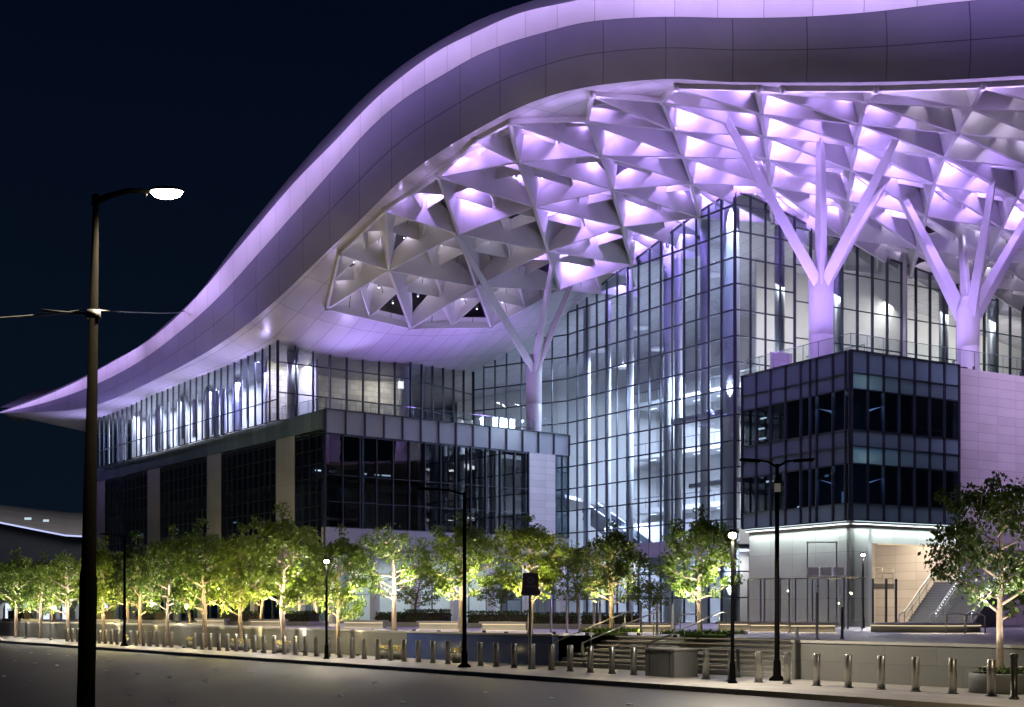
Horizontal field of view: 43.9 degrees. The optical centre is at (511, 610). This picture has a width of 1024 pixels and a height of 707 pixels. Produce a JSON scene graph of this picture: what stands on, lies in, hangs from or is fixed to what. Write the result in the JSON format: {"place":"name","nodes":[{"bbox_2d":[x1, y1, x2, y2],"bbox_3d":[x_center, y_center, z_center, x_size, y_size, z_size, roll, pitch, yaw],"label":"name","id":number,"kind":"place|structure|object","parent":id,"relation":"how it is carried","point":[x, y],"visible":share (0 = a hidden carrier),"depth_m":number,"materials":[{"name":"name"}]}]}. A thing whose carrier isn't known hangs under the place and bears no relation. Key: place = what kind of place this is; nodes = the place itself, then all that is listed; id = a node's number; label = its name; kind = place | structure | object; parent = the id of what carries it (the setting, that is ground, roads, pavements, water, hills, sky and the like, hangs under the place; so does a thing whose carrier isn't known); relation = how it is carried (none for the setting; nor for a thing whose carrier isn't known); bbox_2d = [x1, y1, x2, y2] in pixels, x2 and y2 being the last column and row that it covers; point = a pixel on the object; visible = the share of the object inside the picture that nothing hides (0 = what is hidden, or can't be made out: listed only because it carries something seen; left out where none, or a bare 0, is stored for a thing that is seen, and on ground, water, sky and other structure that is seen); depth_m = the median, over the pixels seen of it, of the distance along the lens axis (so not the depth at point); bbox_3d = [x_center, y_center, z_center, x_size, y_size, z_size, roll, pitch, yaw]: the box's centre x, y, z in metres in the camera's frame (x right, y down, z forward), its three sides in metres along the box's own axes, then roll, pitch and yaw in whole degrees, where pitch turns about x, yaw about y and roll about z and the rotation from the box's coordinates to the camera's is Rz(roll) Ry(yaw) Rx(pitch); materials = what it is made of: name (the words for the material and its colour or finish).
{"place":"outdoors","nodes":[
{"label":"outdoors","id":0,"kind":"place"},
{"bbox_2d":[0,0,531,512],"label":"sky","id":1,"kind":"structure","parent":0,"point":[220,102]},
{"bbox_2d":[0,643,904,706],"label":"road","id":2,"kind":"structure","parent":0,"point":[231,683],"depth_m":38.57,"materials":[{"name":"grey asphalt"}]},
{"bbox_2d":[0,636,1023,706],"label":"pavement","id":3,"kind":"structure","parent":0,"point":[929,693],"depth_m":42.08,"materials":[{"name":"grey concrete"}]},
{"bbox_2d":[0,547,39,636],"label":"plaza tree","id":4,"kind":"object","parent":3,"relation":"on","point":[14,567],"visible":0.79,"depth_m":106.81,"materials":[{"name":"green plant"}]},
{"bbox_2d":[17,551,63,637],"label":"plaza tree","id":5,"kind":"object","parent":3,"relation":"on","point":[28,595],"visible":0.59,"depth_m":101.87,"materials":[{"name":"green plant"}]},
{"bbox_2d":[0,582,110,618],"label":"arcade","id":6,"kind":"object","parent":3,"relation":"on","point":[73,614],"visible":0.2,"depth_m":153.52,"materials":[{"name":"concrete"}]},
{"bbox_2d":[35,549,97,639],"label":"plaza tree","id":7,"kind":"object","parent":3,"relation":"on","point":[59,565],"visible":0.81,"depth_m":96.12,"materials":[{"name":"green plant"}]},
{"bbox_2d":[70,536,136,641],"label":"plaza tree","id":8,"kind":"object","parent":3,"relation":"on","point":[102,557],"visible":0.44,"depth_m":89.83,"materials":[{"name":"green plant"}]},
{"bbox_2d":[40,186,184,706],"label":"street lamp","id":9,"kind":"object","parent":3,"relation":"on","point":[86,665],"visible":1,"depth_m":14.95,"materials":[{"name":"metal"}]},
{"bbox_2d":[0,309,183,318],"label":"overhead cable","id":10,"kind":"object","parent":9,"relation":"attached to","point":[74,311],"visible":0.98,"depth_m":14.99,"materials":[{"name":"grey plastic"}]},
{"bbox_2d":[100,533,128,645],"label":"unlit lamp post","id":11,"kind":"object","parent":3,"relation":"on","point":[124,641],"visible":0.97,"depth_m":79.78,"materials":[{"name":"metal"}]},
{"bbox_2d":[102,530,175,643],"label":"plaza tree","id":12,"kind":"object","parent":3,"relation":"on","point":[132,595],"visible":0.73,"depth_m":84.15,"materials":[{"name":"green plant"}]},
{"bbox_2d":[133,524,198,645],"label":"plaza tree","id":13,"kind":"object","parent":3,"relation":"on","point":[158,549],"visible":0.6,"depth_m":80.60,"materials":[{"name":"green plant"}]},
{"bbox_2d":[0,621,406,655],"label":"retaining wall","id":14,"kind":"structure","parent":3,"relation":"on","point":[181,634],"depth_m":75.03,"materials":[{"name":"concrete"}]},
{"bbox_2d":[162,517,244,647],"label":"plaza tree","id":15,"kind":"object","parent":3,"relation":"on","point":[198,542],"visible":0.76,"depth_m":75.83,"materials":[{"name":"green plant"}]},
{"bbox_2d":[201,523,279,642],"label":"plaza tree","id":16,"kind":"object","parent":3,"relation":"on","point":[225,555],"visible":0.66,"depth_m":72.08,"materials":[{"name":"green plant"}]},
{"bbox_2d":[233,500,329,644],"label":"plaza tree","id":17,"kind":"object","parent":3,"relation":"on","point":[279,534],"visible":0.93,"depth_m":67.53,"materials":[{"name":"green plant"}]},
{"bbox_2d":[322,558,330,658],"bbox_3d":[-8.546,-0.128,58.597,0.420,4.655,0.420,0,0,0],"label":"pedestrian lamp","id":18,"kind":"object","parent":3,"relation":"on","point":[326,563],"visible":1,"depth_m":58.55,"materials":[{"name":"metal"}]},
{"bbox_2d":[298,523,376,654],"bbox_3d":[-8.577,-1.056,63.563,3.551,6.704,3.353,0,0,34],"label":"plaza tree","id":19,"kind":"object","parent":3,"relation":"on","point":[340,547],"visible":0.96,"depth_m":63.09,"materials":[{"name":"green plant"}]},
{"bbox_2d":[336,637,342,657],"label":"bollard","id":20,"kind":"object","parent":3,"relation":"on","point":[339,647],"visible":1,"depth_m":59.97,"materials":[{"name":"grey metal"}]},
{"bbox_2d":[374,639,380,659],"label":"bollard","id":21,"kind":"object","parent":3,"relation":"on","point":[377,649],"visible":1,"depth_m":57.27,"materials":[{"name":"grey metal"}]},
{"bbox_2d":[387,639,393,660],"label":"bollard","id":22,"kind":"object","parent":3,"relation":"on","point":[390,649],"visible":1,"depth_m":56.36,"materials":[{"name":"grey metal"}]},
{"bbox_2d":[393,644,401,659],"bbox_3d":[-5.183,1.854,57.828,0.640,0.692,0.640,0,0,0],"label":"flower tub","id":23,"kind":"object","parent":3,"relation":"on","point":[397,654],"visible":0.78,"depth_m":57.59,"materials":[{"name":"concrete"}]},
{"bbox_2d":[416,640,420,661],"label":"bollard","id":24,"kind":"object","parent":3,"relation":"on","point":[418,650],"visible":1,"depth_m":54.55,"materials":[{"name":"grey metal"}]},
{"bbox_2d":[430,641,435,662],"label":"bollard","id":25,"kind":"object","parent":3,"relation":"on","point":[432,651],"visible":1,"depth_m":53.64,"materials":[{"name":"grey metal"}]},
{"bbox_2d":[418,487,470,667],"bbox_3d":[-2.639,-1.320,49.779,2.080,7.040,0.520,0,0,0],"label":"unlit lamp post","id":26,"kind":"object","parent":3,"relation":"on","point":[464,660],"visible":1,"depth_m":49.72,"materials":[{"name":"metal"}]},
{"bbox_2d":[444,641,450,663],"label":"bollard","id":27,"kind":"object","parent":3,"relation":"on","point":[447,652],"visible":1,"depth_m":52.73,"materials":[{"name":"grey metal"}]},
{"bbox_2d":[451,647,460,662],"bbox_3d":[-2.293,1.862,54.003,0.640,0.676,0.640,0,0,0],"label":"flower tub","id":28,"kind":"object","parent":3,"relation":"on","point":[455,657],"visible":0.73,"depth_m":53.76,"materials":[{"name":"concrete"}]},
{"bbox_2d":[477,642,483,665],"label":"bollard","id":29,"kind":"object","parent":3,"relation":"on","point":[480,653],"visible":1,"depth_m":50.93,"materials":[{"name":"grey metal"}]},
{"bbox_2d":[406,631,558,664],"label":"retaining wall","id":30,"kind":"structure","parent":3,"relation":"on","point":[541,642],"depth_m":54.74,"materials":[{"name":"blue stone"}]},
{"bbox_2d":[492,643,499,666],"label":"bollard","id":31,"kind":"object","parent":3,"relation":"on","point":[496,654],"visible":1,"depth_m":50.00,"materials":[{"name":"grey metal"}]},
{"bbox_2d":[0,640,1009,706],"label":"kerb","id":32,"kind":"structure","parent":3,"relation":"attached to","point":[856,699],"depth_m":40.27,"materials":[{"name":"concrete"}]},
{"bbox_2d":[510,643,517,667],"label":"bollard","id":33,"kind":"object","parent":3,"relation":"on","point":[513,655],"visible":1,"depth_m":49.11,"materials":[{"name":"grey metal"}]},
{"bbox_2d":[521,572,539,668],"bbox_3d":[0.700,0.363,48.069,0.720,3.674,0.218,0,0,0],"label":"banner post","id":34,"kind":"object","parent":3,"relation":"on","point":[530,584],"visible":1,"depth_m":47.97,"materials":[{"name":"grey metal"}]},
{"bbox_2d":[547,644,554,669],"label":"bollard","id":35,"kind":"object","parent":3,"relation":"on","point":[550,656],"visible":1,"depth_m":47.32,"materials":[{"name":"grey metal"}]},
{"bbox_2d":[566,645,573,670],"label":"bollard","id":36,"kind":"object","parent":3,"relation":"on","point":[569,657],"visible":1,"depth_m":46.39,"materials":[{"name":"grey metal"}]},
{"bbox_2d":[587,646,593,672],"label":"bollard","id":37,"kind":"object","parent":3,"relation":"on","point":[589,659],"visible":1,"depth_m":45.47,"materials":[{"name":"grey metal"}]},
{"bbox_2d":[608,647,615,673],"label":"bollard","id":38,"kind":"object","parent":3,"relation":"on","point":[611,660],"visible":1,"depth_m":44.58,"materials":[{"name":"grey metal"}]},
{"bbox_2d":[629,647,637,674],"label":"bollard","id":39,"kind":"object","parent":3,"relation":"on","point":[633,660],"visible":1,"depth_m":43.68,"materials":[{"name":"grey metal"}]},
{"bbox_2d":[643,647,699,677],"bbox_3d":[5.378,1.730,42.939,1.180,0.960,1.506,0,0,-37],"label":"planter box","id":40,"kind":"object","parent":3,"relation":"on","point":[674,662],"visible":1,"depth_m":42.46,"materials":[{"name":"concrete"}]},
{"bbox_2d":[554,635,851,678],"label":"steps","id":41,"kind":"structure","parent":3,"relation":"on","point":[718,648],"depth_m":47.58,"materials":[{"name":"concrete"}]},
{"bbox_2d":[553,612,632,664],"bbox_3d":[3.360,1.101,52.180,4.276,2.151,0.056,0,0,-37],"label":"step handrail","id":42,"kind":"object","parent":41,"relation":"on","point":[590,627],"visible":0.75,"depth_m":52.08,"materials":[{"name":"metal"}]},
{"bbox_2d":[581,612,660,666],"bbox_3d":[4.397,1.101,50.807,4.276,2.151,0.056,0,0,-37],"label":"step handrail","id":43,"kind":"object","parent":41,"relation":"on","point":[618,628],"visible":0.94,"depth_m":50.69,"materials":[{"name":"metal"}]},
{"bbox_2d":[646,612,726,647],"bbox_3d":[6.604,1.101,47.886,4.276,2.151,0.056,0,0,-37],"label":"step handrail","id":44,"kind":"object","parent":41,"relation":"on","point":[684,628],"visible":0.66,"depth_m":47.81,"materials":[{"name":"metal"}]},
{"bbox_2d":[659,628,747,637],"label":"grass","id":45,"kind":"structure","parent":41,"relation":"on","point":[705,633],"depth_m":47.93,"materials":[{"name":"green plant"}]},
{"bbox_2d":[649,504,744,638],"bbox_3d":[7.316,-1.549,49.272,3.490,5.246,3.518,0,0,41],"label":"plaza tree","id":46,"kind":"object","parent":45,"relation":"on","point":[701,531],"visible":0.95,"depth_m":48.62,"materials":[{"name":"green plant"}]},
{"bbox_2d":[701,650,710,678],"bbox_3d":[6.264,1.724,41.070,0.300,0.952,0.300,0,0,6],"label":"bollard","id":47,"kind":"object","parent":3,"relation":"on","point":[705,664],"visible":1,"depth_m":40.97,"materials":[{"name":"grey metal"}]},
{"bbox_2d":[726,529,738,682],"bbox_3d":[6.722,-0.142,38.776,0.420,4.685,0.420,0,0,0],"label":"pedestrian lamp","id":48,"kind":"object","parent":3,"relation":"on","point":[732,538],"visible":1,"depth_m":38.73,"materials":[{"name":"metal"}]},
{"bbox_2d":[736,649,740,677],"bbox_3d":[7.475,1.725,42.072,0.180,0.950,0.176,0,0,0],"label":"street post","id":49,"kind":"object","parent":3,"relation":"on","point":[738,663],"visible":0.92,"depth_m":42.02,"materials":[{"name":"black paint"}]},
{"bbox_2d":[754,651,762,682],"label":"bollard","id":50,"kind":"object","parent":3,"relation":"on","point":[758,666],"visible":1,"depth_m":39.15,"materials":[{"name":"grey metal"}]},
{"bbox_2d":[739,458,814,680],"bbox_3d":[8.378,-1.315,40.214,2.340,7.030,0.520,0,0,0],"label":"unlit lamp post","id":51,"kind":"object","parent":3,"relation":"on","point":[776,676],"visible":0.99,"depth_m":40.15,"materials":[{"name":"metal"}]},
{"bbox_2d":[782,652,791,683],"bbox_3d":[8.290,1.724,38.332,0.300,0.952,0.300,0,0,-18],"label":"bollard","id":52,"kind":"object","parent":3,"relation":"on","point":[786,667],"visible":1,"depth_m":38.25,"materials":[{"name":"grey metal"}]},
{"bbox_2d":[811,653,821,685],"bbox_3d":[8.962,1.724,37.416,0.300,0.952,0.300,0,0,20],"label":"bollard","id":53,"kind":"object","parent":3,"relation":"on","point":[816,669],"visible":1,"depth_m":37.33,"materials":[{"name":"grey metal"}]},
{"bbox_2d":[843,654,853,687],"bbox_3d":[9.653,1.724,36.516,0.300,0.952,0.300,0,0,-42],"label":"bollard","id":54,"kind":"object","parent":3,"relation":"on","point":[847,670],"visible":1,"depth_m":36.44,"materials":[{"name":"grey metal"}]},
{"bbox_2d":[876,656,886,689],"bbox_3d":[10.337,1.724,35.609,0.300,0.952,0.300,0,0,-14],"label":"bollard","id":55,"kind":"object","parent":3,"relation":"on","point":[880,672],"visible":1,"depth_m":35.51,"materials":[{"name":"grey metal"}]},
{"bbox_2d":[791,640,1023,687],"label":"retaining wall","id":56,"kind":"structure","parent":3,"relation":"on","point":[934,657],"depth_m":38.06,"materials":[{"name":"concrete"}]},
{"bbox_2d":[910,657,920,691],"bbox_3d":[11.012,1.724,34.697,0.300,0.952,0.300,0,0,39],"label":"bollard","id":57,"kind":"object","parent":3,"relation":"on","point":[915,674],"visible":1,"depth_m":34.60,"materials":[{"name":"grey metal"}]},
{"bbox_2d":[947,658,958,693],"bbox_3d":[11.713,1.724,33.804,0.300,0.952,0.300,0,0,9],"label":"bollard","id":58,"kind":"object","parent":3,"relation":"on","point":[952,675],"visible":1,"depth_m":33.72,"materials":[{"name":"grey metal"}]},
{"bbox_2d":[985,659,997,695],"bbox_3d":[12.397,1.724,32.898,0.300,0.952,0.300,0,0,0],"label":"bollard","id":59,"kind":"object","parent":3,"relation":"on","point":[991,677],"visible":1,"depth_m":32.81,"materials":[{"name":"metal"}]},
{"bbox_2d":[969,666,1023,694],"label":"tree planter","id":60,"kind":"object","parent":3,"relation":"on","point":[977,682],"visible":0.54,"depth_m":33.79,"materials":[{"name":"concrete"}]},
{"bbox_2d":[917,471,1023,672],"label":"plaza tree","id":61,"kind":"object","parent":60,"relation":"in","point":[966,529],"visible":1,"depth_m":34.24,"materials":[{"name":"green plant"}]},
{"bbox_2d":[1009,653,1018,699],"bbox_3d":[12.526,1.625,31.738,0.255,1.150,0.249,0,0,0],"label":"street post","id":62,"kind":"object","parent":3,"relation":"on","point":[1014,675],"visible":1,"depth_m":31.67,"materials":[{"name":"metal"}]},
{"bbox_2d":[0,617,1023,644],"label":"plaza","id":63,"kind":"structure","parent":0,"point":[1013,634],"depth_m":56.53,"materials":[{"name":"grey concrete"}]},
{"bbox_2d":[2,607,38,621],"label":"clipped hedge","id":64,"kind":"object","parent":63,"relation":"on","point":[25,617],"visible":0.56,"depth_m":120.32,"materials":[{"name":"green plant"}]},
{"bbox_2d":[32,573,78,621],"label":"young tree","id":65,"kind":"object","parent":63,"relation":"on","point":[61,578],"visible":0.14,"depth_m":117.75,"materials":[{"name":"green plant"}]},
{"bbox_2d":[97,608,120,622],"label":"clipped hedge","id":66,"kind":"object","parent":63,"relation":"on","point":[109,616],"visible":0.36,"depth_m":110.28,"materials":[{"name":"green plant"}]},
{"bbox_2d":[97,569,154,622],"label":"young tree","id":67,"kind":"object","parent":63,"relation":"on","point":[127,614],"visible":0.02,"depth_m":107.92,"materials":[{"name":"green plant"}]},
{"bbox_2d":[129,609,171,622],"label":"clipped hedge","id":68,"kind":"object","parent":63,"relation":"on","point":[157,616],"visible":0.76,"depth_m":102.73,"materials":[{"name":"green plant"}]},
{"bbox_2d":[195,618,229,624],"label":"lit bench","id":69,"kind":"object","parent":63,"relation":"on","point":[216,621],"visible":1,"depth_m":91.48,"materials":[{"name":"stone"}]},
{"bbox_2d":[220,610,260,624],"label":"clipped hedge","id":70,"kind":"object","parent":63,"relation":"on","point":[233,618],"visible":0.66,"depth_m":90.95,"materials":[{"name":"green plant"}]},
{"bbox_2d":[236,566,280,618],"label":"young tree","id":71,"kind":"object","parent":63,"relation":"on","point":[272,590],"visible":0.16,"depth_m":99.94,"materials":[{"name":"green plant"}]},
{"bbox_2d":[248,619,287,625],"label":"lit bench","id":72,"kind":"object","parent":63,"relation":"on","point":[265,622],"visible":0.77,"depth_m":83.89,"materials":[{"name":"concrete"}]},
{"bbox_2d":[272,565,323,610],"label":"young tree","id":73,"kind":"object","parent":63,"relation":"on","point":[298,603],"visible":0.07,"depth_m":96.03,"materials":[{"name":"green plant"}]},
{"bbox_2d":[284,610,324,625],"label":"clipped hedge","id":74,"kind":"object","parent":63,"relation":"on","point":[305,618],"visible":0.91,"depth_m":86.96,"materials":[{"name":"green plant"}]},
{"bbox_2d":[297,567,343,611],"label":"young tree","id":75,"kind":"object","parent":63,"relation":"on","point":[306,595],"visible":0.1,"depth_m":91.81,"materials":[{"name":"green plant"}]},
{"bbox_2d":[342,620,388,627],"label":"lit bench","id":76,"kind":"object","parent":63,"relation":"on","point":[365,624],"visible":0.93,"depth_m":75.73,"materials":[{"name":"concrete"}]},
{"bbox_2d":[374,611,405,625],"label":"clipped hedge","id":77,"kind":"object","parent":63,"relation":"on","point":[400,615],"visible":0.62,"depth_m":83.61,"materials":[{"name":"green plant"}]},
{"bbox_2d":[347,521,436,630],"bbox_3d":[-5.805,-1.713,64.270,4.181,5.605,4.252,0,0,-44],"label":"plaza tree","id":78,"kind":"object","parent":63,"relation":"on","point":[385,547],"visible":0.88,"depth_m":64.11,"materials":[{"name":"green plant"}]},
{"bbox_2d":[388,563,449,610],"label":"young tree","id":79,"kind":"object","parent":63,"relation":"on","point":[416,596],"visible":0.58,"depth_m":87.92,"materials":[{"name":"green plant"}]},
{"bbox_2d":[397,608,451,626],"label":"clipped hedge","id":80,"kind":"object","parent":63,"relation":"on","point":[412,616],"visible":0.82,"depth_m":81.68,"materials":[{"name":"green plant"}]},
{"bbox_2d":[416,621,458,628],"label":"lit bench","id":81,"kind":"object","parent":63,"relation":"on","point":[438,624],"visible":0.79,"depth_m":69.85,"materials":[{"name":"concrete"}]},
{"bbox_2d":[415,511,506,631],"bbox_3d":[-2.226,-1.819,60.032,4.229,5.803,4.196,0,0,-43],"label":"plaza tree","id":82,"kind":"object","parent":63,"relation":"on","point":[473,539],"visible":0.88,"depth_m":59.24,"materials":[{"name":"green plant"}]},
{"bbox_2d":[467,609,528,627],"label":"clipped hedge","id":83,"kind":"object","parent":63,"relation":"on","point":[474,618],"visible":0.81,"depth_m":75.72,"materials":[{"name":"green plant"}]},
{"bbox_2d":[475,570,522,612],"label":"young tree","id":84,"kind":"object","parent":63,"relation":"on","point":[500,591],"visible":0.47,"depth_m":85.77,"materials":[{"name":"green plant"}]},
{"bbox_2d":[479,621,527,629],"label":"lit bench","id":85,"kind":"object","parent":63,"relation":"on","point":[490,625],"visible":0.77,"depth_m":65.86,"materials":[{"name":"concrete"}]},
{"bbox_2d":[0,0,1023,627],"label":"convention hall","id":86,"kind":"structure","parent":63,"relation":"on","point":[580,272],"depth_m":101.17,"materials":[{"name":"grey metal"}]},
{"bbox_2d":[478,513,579,633],"bbox_3d":[0.855,-1.614,56.014,3.751,5.383,4.537,0,0,28],"label":"plaza tree","id":87,"kind":"object","parent":63,"relation":"on","point":[533,538],"visible":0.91,"depth_m":55.55,"materials":[{"name":"green plant"}]},
{"bbox_2d":[533,611,577,628],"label":"clipped hedge","id":88,"kind":"object","parent":63,"relation":"on","point":[541,620],"visible":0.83,"depth_m":71.51,"materials":[{"name":"green plant"}]},
{"bbox_2d":[540,548,607,614],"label":"young tree","id":89,"kind":"object","parent":63,"relation":"on","point":[568,579],"visible":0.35,"depth_m":87.46,"materials":[{"name":"green plant"}]},
{"bbox_2d":[572,611,639,628],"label":"clipped hedge","id":90,"kind":"object","parent":63,"relation":"on","point":[586,621],"visible":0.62,"depth_m":69.63,"materials":[{"name":"green plant"}]},
{"bbox_2d":[562,518,653,636],"bbox_3d":[4.341,-1.424,53.123,3.800,4.988,3.696,0,0,33],"label":"plaza tree","id":91,"kind":"object","parent":63,"relation":"on","point":[613,543],"visible":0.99,"depth_m":52.67,"materials":[{"name":"green plant"}]},
{"bbox_2d":[579,627,642,635],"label":"grass","id":92,"kind":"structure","parent":63,"relation":"on","point":[599,631],"depth_m":52.16,"materials":[{"name":"green plant"}]},
{"bbox_2d":[622,623,677,631],"bbox_3d":[6.509,0.774,60.000,2.600,0.448,0.500,0,0,17],"label":"lit bench","id":93,"kind":"object","parent":63,"relation":"on","point":[647,627],"visible":0.73,"depth_m":59.80,"materials":[{"name":"concrete"}]},
{"bbox_2d":[628,578,673,622],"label":"young tree","id":94,"kind":"object","parent":63,"relation":"on","point":[655,598],"visible":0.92,"depth_m":75.66,"materials":[{"name":"green plant"}]},
{"bbox_2d":[715,621,749,629],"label":"lit bench","id":95,"kind":"object","parent":63,"relation":"on","point":[737,625],"visible":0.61,"depth_m":66.00,"materials":[{"name":"concrete"}]},
{"bbox_2d":[747,622,818,631],"bbox_3d":[13.209,0.774,62.000,3.400,0.448,0.500,0,0,6],"label":"lit bench","id":96,"kind":"object","parent":63,"relation":"on","point":[763,626],"visible":0.66,"depth_m":61.89,"materials":[{"name":"concrete"}]},
{"bbox_2d":[747,577,865,628],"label":"fence","id":97,"kind":"object","parent":63,"relation":"on","point":[843,578],"visible":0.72,"depth_m":70.28,"materials":[{"name":"metal"}]},
{"bbox_2d":[786,623,838,631],"bbox_3d":[14.151,0.774,60.000,2.400,0.448,0.500,0,0,-3],"label":"lit bench","id":98,"kind":"object","parent":63,"relation":"on","point":[811,627],"visible":0.97,"depth_m":59.85,"materials":[{"name":"concrete"}]},
{"bbox_2d":[806,542,861,627],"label":"gate","id":99,"kind":"structure","parent":63,"relation":"on","point":[824,571],"depth_m":73.81,"materials":[{"name":"metal"}]},
{"bbox_2d":[859,552,866,627],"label":"pedestrian lamp","id":100,"kind":"object","parent":63,"relation":"on","point":[863,554],"visible":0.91,"depth_m":75.45,"materials":[{"name":"metal"}]},
{"bbox_2d":[870,622,980,632],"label":"bench","id":101,"kind":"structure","parent":63,"relation":"on","point":[922,627],"depth_m":58.93,"materials":[{"name":"concrete"}]},
{"bbox_2d":[558,635,837,651],"bbox_3d":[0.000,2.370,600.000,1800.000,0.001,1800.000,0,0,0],"label":"ground","id":102,"kind":"structure","parent":0,"point":[575,641],"depth_m":98.84,"materials":[{"name":"concrete"}]},
{"bbox_2d":[0,505,82,616],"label":"arena","id":103,"kind":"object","parent":102,"relation":"on","point":[32,533],"visible":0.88,"depth_m":240.00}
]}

